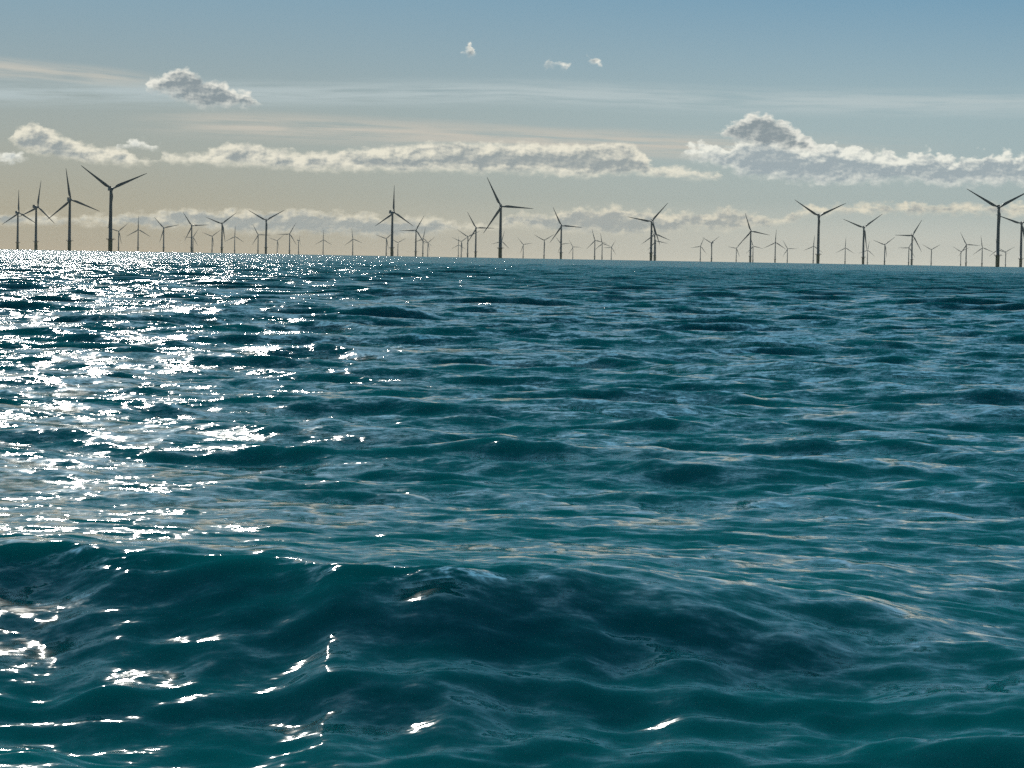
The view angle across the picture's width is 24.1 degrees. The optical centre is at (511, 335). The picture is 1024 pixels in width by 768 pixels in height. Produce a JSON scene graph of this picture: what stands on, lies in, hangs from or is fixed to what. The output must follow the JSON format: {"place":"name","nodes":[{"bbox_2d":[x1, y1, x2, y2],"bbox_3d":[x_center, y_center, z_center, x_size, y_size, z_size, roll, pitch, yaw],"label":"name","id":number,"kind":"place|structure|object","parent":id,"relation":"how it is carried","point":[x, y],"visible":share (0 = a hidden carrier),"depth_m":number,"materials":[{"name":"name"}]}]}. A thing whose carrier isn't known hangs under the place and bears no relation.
{"place":"outdoors","nodes":[
{"label":"outdoors","id":0,"kind":"place"},
{"bbox_2d":[0,249,1023,767],"bbox_3d":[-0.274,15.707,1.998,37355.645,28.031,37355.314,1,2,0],"label":"sea","id":1,"kind":"structure","parent":0,"point":[306,511],"depth_m":21.96,"materials":[{"name":"liquid"}]},
{"bbox_2d":[3,192,34,249],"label":"wind turbine","id":2,"kind":"object","parent":1,"relation":"in","point":[17,240],"visible":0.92,"depth_m":5477.04,"materials":[{"name":"grey paint"}]},
{"bbox_2d":[19,183,53,249],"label":"wind turbine","id":3,"kind":"object","parent":1,"relation":"in","point":[35,241],"visible":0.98,"depth_m":4692.73,"materials":[{"name":"grey paint"}]},
{"bbox_2d":[47,170,97,250],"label":"wind turbine","id":4,"kind":"object","parent":1,"relation":"in","point":[69,199],"visible":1,"depth_m":3967.97,"materials":[{"name":"grey paint"}]},
{"bbox_2d":[82,166,146,251],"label":"wind turbine","id":5,"kind":"object","parent":1,"relation":"in","point":[110,189],"visible":0.97,"depth_m":3225.12,"materials":[{"name":"grey paint"}]},
{"bbox_2d":[107,224,126,250],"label":"wind turbine","id":6,"kind":"object","parent":1,"relation":"in","point":[118,236],"visible":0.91,"depth_m":9869.92,"materials":[{"name":"grey paint"}]},
{"bbox_2d":[129,216,148,251],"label":"wind turbine","id":7,"kind":"object","parent":1,"relation":"in","point":[138,235],"visible":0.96,"depth_m":9020.20,"materials":[{"name":"grey paint"}]},
{"bbox_2d":[154,217,175,251],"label":"wind turbine","id":8,"kind":"object","parent":1,"relation":"in","point":[163,233],"visible":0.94,"depth_m":8292.68,"materials":[{"name":"grey paint"}]},
{"bbox_2d":[183,212,201,252],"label":"wind turbine","id":9,"kind":"object","parent":1,"relation":"in","point":[191,232],"visible":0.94,"depth_m":7489.51,"materials":[{"name":"grey paint"}]},
{"bbox_2d":[205,230,219,252],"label":"wind turbine","id":10,"kind":"object","parent":1,"relation":"in","point":[212,242],"visible":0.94,"depth_m":11660.27,"materials":[{"name":"grey paint"}]},
{"bbox_2d":[206,213,235,252],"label":"wind turbine","id":11,"kind":"object","parent":1,"relation":"in","point":[222,231],"visible":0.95,"depth_m":6860.88,"materials":[{"name":"grey paint"}]},
{"bbox_2d":[229,233,241,252],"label":"wind turbine","id":12,"kind":"object","parent":1,"relation":"in","point":[234,250],"visible":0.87,"depth_m":11484.22,"materials":[{"name":"grey paint"}]},
{"bbox_2d":[253,227,263,253],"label":"wind turbine","id":13,"kind":"object","parent":1,"relation":"in","point":[258,241],"visible":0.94,"depth_m":10391.90,"materials":[{"name":"grey paint"}]},
{"bbox_2d":[250,210,283,253],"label":"wind turbine","id":14,"kind":"object","parent":1,"relation":"in","point":[266,228],"visible":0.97,"depth_m":6033.89,"materials":[{"name":"grey paint"}]},
{"bbox_2d":[282,223,295,253],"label":"wind turbine","id":15,"kind":"object","parent":1,"relation":"in","point":[289,238],"visible":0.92,"depth_m":9756.92,"materials":[{"name":"grey paint"}]},
{"bbox_2d":[318,230,329,254],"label":"wind turbine","id":16,"kind":"object","parent":1,"relation":"in","point":[323,240],"visible":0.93,"depth_m":12704.84,"materials":[{"name":"grey paint"}]},
{"bbox_2d":[377,232,393,255],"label":"wind turbine","id":17,"kind":"object","parent":1,"relation":"in","point":[386,243],"visible":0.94,"depth_m":11235.91,"materials":[{"name":"grey paint"}]},
{"bbox_2d":[377,195,412,255],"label":"wind turbine","id":18,"kind":"object","parent":1,"relation":"in","point":[391,213],"visible":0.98,"depth_m":4619.34,"materials":[{"name":"grey paint"}]},
{"bbox_2d":[400,218,423,256],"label":"wind turbine","id":19,"kind":"object","parent":1,"relation":"in","point":[416,231],"visible":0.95,"depth_m":7632.28,"materials":[{"name":"grey paint"}]},
{"bbox_2d":[418,231,427,256],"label":"wind turbine","id":20,"kind":"object","parent":1,"relation":"in","point":[422,244],"visible":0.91,"depth_m":10878.75,"materials":[{"name":"grey paint"}]},
{"bbox_2d":[458,230,478,256],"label":"wind turbine","id":21,"kind":"object","parent":1,"relation":"in","point":[467,241],"visible":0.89,"depth_m":9624.46,"materials":[{"name":"grey paint"}]},
{"bbox_2d":[467,212,484,257],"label":"wind turbine","id":22,"kind":"object","parent":1,"relation":"in","point":[475,231],"visible":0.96,"depth_m":6812.15,"materials":[{"name":"grey paint"}]},
{"bbox_2d":[484,178,532,257],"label":"wind turbine","id":23,"kind":"object","parent":1,"relation":"in","point":[500,248],"visible":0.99,"depth_m":3906.25,"materials":[{"name":"grey paint"}]},
{"bbox_2d":[535,235,552,258],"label":"wind turbine","id":24,"kind":"object","parent":1,"relation":"in","point":[544,245],"visible":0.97,"depth_m":10709.86,"materials":[{"name":"grey paint"}]},
{"bbox_2d":[551,208,581,258],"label":"wind turbine","id":25,"kind":"object","parent":1,"relation":"in","point":[561,252],"visible":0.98,"depth_m":6063.07,"materials":[{"name":"grey paint"}]},
{"bbox_2d":[591,231,606,259],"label":"wind turbine","id":26,"kind":"object","parent":1,"relation":"in","point":[594,245],"visible":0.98,"depth_m":10263.52,"materials":[{"name":"grey paint"}]},
{"bbox_2d":[596,233,610,259],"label":"wind turbine","id":27,"kind":"object","parent":1,"relation":"in","point":[602,248],"visible":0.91,"depth_m":11925.05,"materials":[{"name":"grey paint"}]},
{"bbox_2d":[630,203,667,260],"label":"wind turbine","id":28,"kind":"object","parent":1,"relation":"in","point":[655,216],"visible":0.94,"depth_m":5150.28,"materials":[{"name":"grey paint"}]},
{"bbox_2d":[642,220,670,260],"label":"wind turbine","id":29,"kind":"object","parent":1,"relation":"in","point":[654,255],"visible":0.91,"depth_m":7527.14,"materials":[{"name":"grey paint"}]},
{"bbox_2d":[652,230,667,260],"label":"wind turbine","id":30,"kind":"object","parent":1,"relation":"in","point":[655,245],"visible":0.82,"depth_m":10041.03,"materials":[{"name":"grey paint"}]},
{"bbox_2d":[704,238,716,261],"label":"wind turbine","id":31,"kind":"object","parent":1,"relation":"in","point":[711,247],"visible":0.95,"depth_m":10442.04,"materials":[{"name":"grey paint"}]},
{"bbox_2d":[742,214,767,261],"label":"wind turbine","id":32,"kind":"object","parent":1,"relation":"in","point":[750,238],"visible":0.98,"depth_m":6481.98,"materials":[{"name":"grey paint"}]},
{"bbox_2d":[765,229,784,262],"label":"wind turbine","id":33,"kind":"object","parent":1,"relation":"in","point":[775,249],"visible":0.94,"depth_m":9720.26,"materials":[{"name":"grey paint"}]},
{"bbox_2d":[806,236,816,262],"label":"wind turbine","id":34,"kind":"object","parent":1,"relation":"in","point":[813,249],"visible":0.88,"depth_m":11303.00,"materials":[{"name":"grey paint"}]},
{"bbox_2d":[795,200,845,263],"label":"wind turbine","id":35,"kind":"object","parent":1,"relation":"in","point":[817,254],"visible":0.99,"depth_m":4257.61,"materials":[{"name":"grey paint"}]},
{"bbox_2d":[836,241,852,263],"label":"wind turbine","id":36,"kind":"object","parent":1,"relation":"in","point":[845,248],"visible":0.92,"depth_m":11999.24,"materials":[{"name":"grey paint"}]},
{"bbox_2d":[844,214,881,263],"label":"wind turbine","id":37,"kind":"object","parent":1,"relation":"in","point":[864,235],"visible":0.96,"depth_m":5514.61,"materials":[{"name":"grey paint"}]},
{"bbox_2d":[874,237,894,264],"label":"wind turbine","id":38,"kind":"object","parent":1,"relation":"in","point":[884,249],"visible":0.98,"depth_m":9927.73,"materials":[{"name":"grey paint"}]},
{"bbox_2d":[899,220,921,264],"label":"wind turbine","id":39,"kind":"object","parent":1,"relation":"in","point":[911,259],"visible":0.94,"depth_m":6754.85,"materials":[{"name":"grey paint"}]},
{"bbox_2d":[960,232,979,265],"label":"wind turbine","id":40,"kind":"object","parent":1,"relation":"in","point":[966,251],"visible":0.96,"depth_m":9265.74,"materials":[{"name":"grey paint"}]},
{"bbox_2d":[974,239,991,265],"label":"wind turbine","id":41,"kind":"object","parent":1,"relation":"in","point":[982,253],"visible":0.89,"depth_m":10495.48,"materials":[{"name":"grey paint"}]},
{"bbox_2d":[967,189,1023,266],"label":"wind turbine","id":42,"kind":"object","parent":1,"relation":"in","point":[997,260],"visible":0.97,"depth_m":3407.81,"materials":[{"name":"grey paint"}]},
{"bbox_2d":[1001,216,1023,266],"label":"wind turbine","id":43,"kind":"object","parent":1,"relation":"in","point":[1020,257],"visible":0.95,"depth_m":4652.14,"materials":[{"name":"grey paint"}]},
{"bbox_2d":[0,0,1023,266],"label":"sky","id":44,"kind":"structure","parent":0,"point":[602,114],"materials":[{"name":"blue"}]}
]}

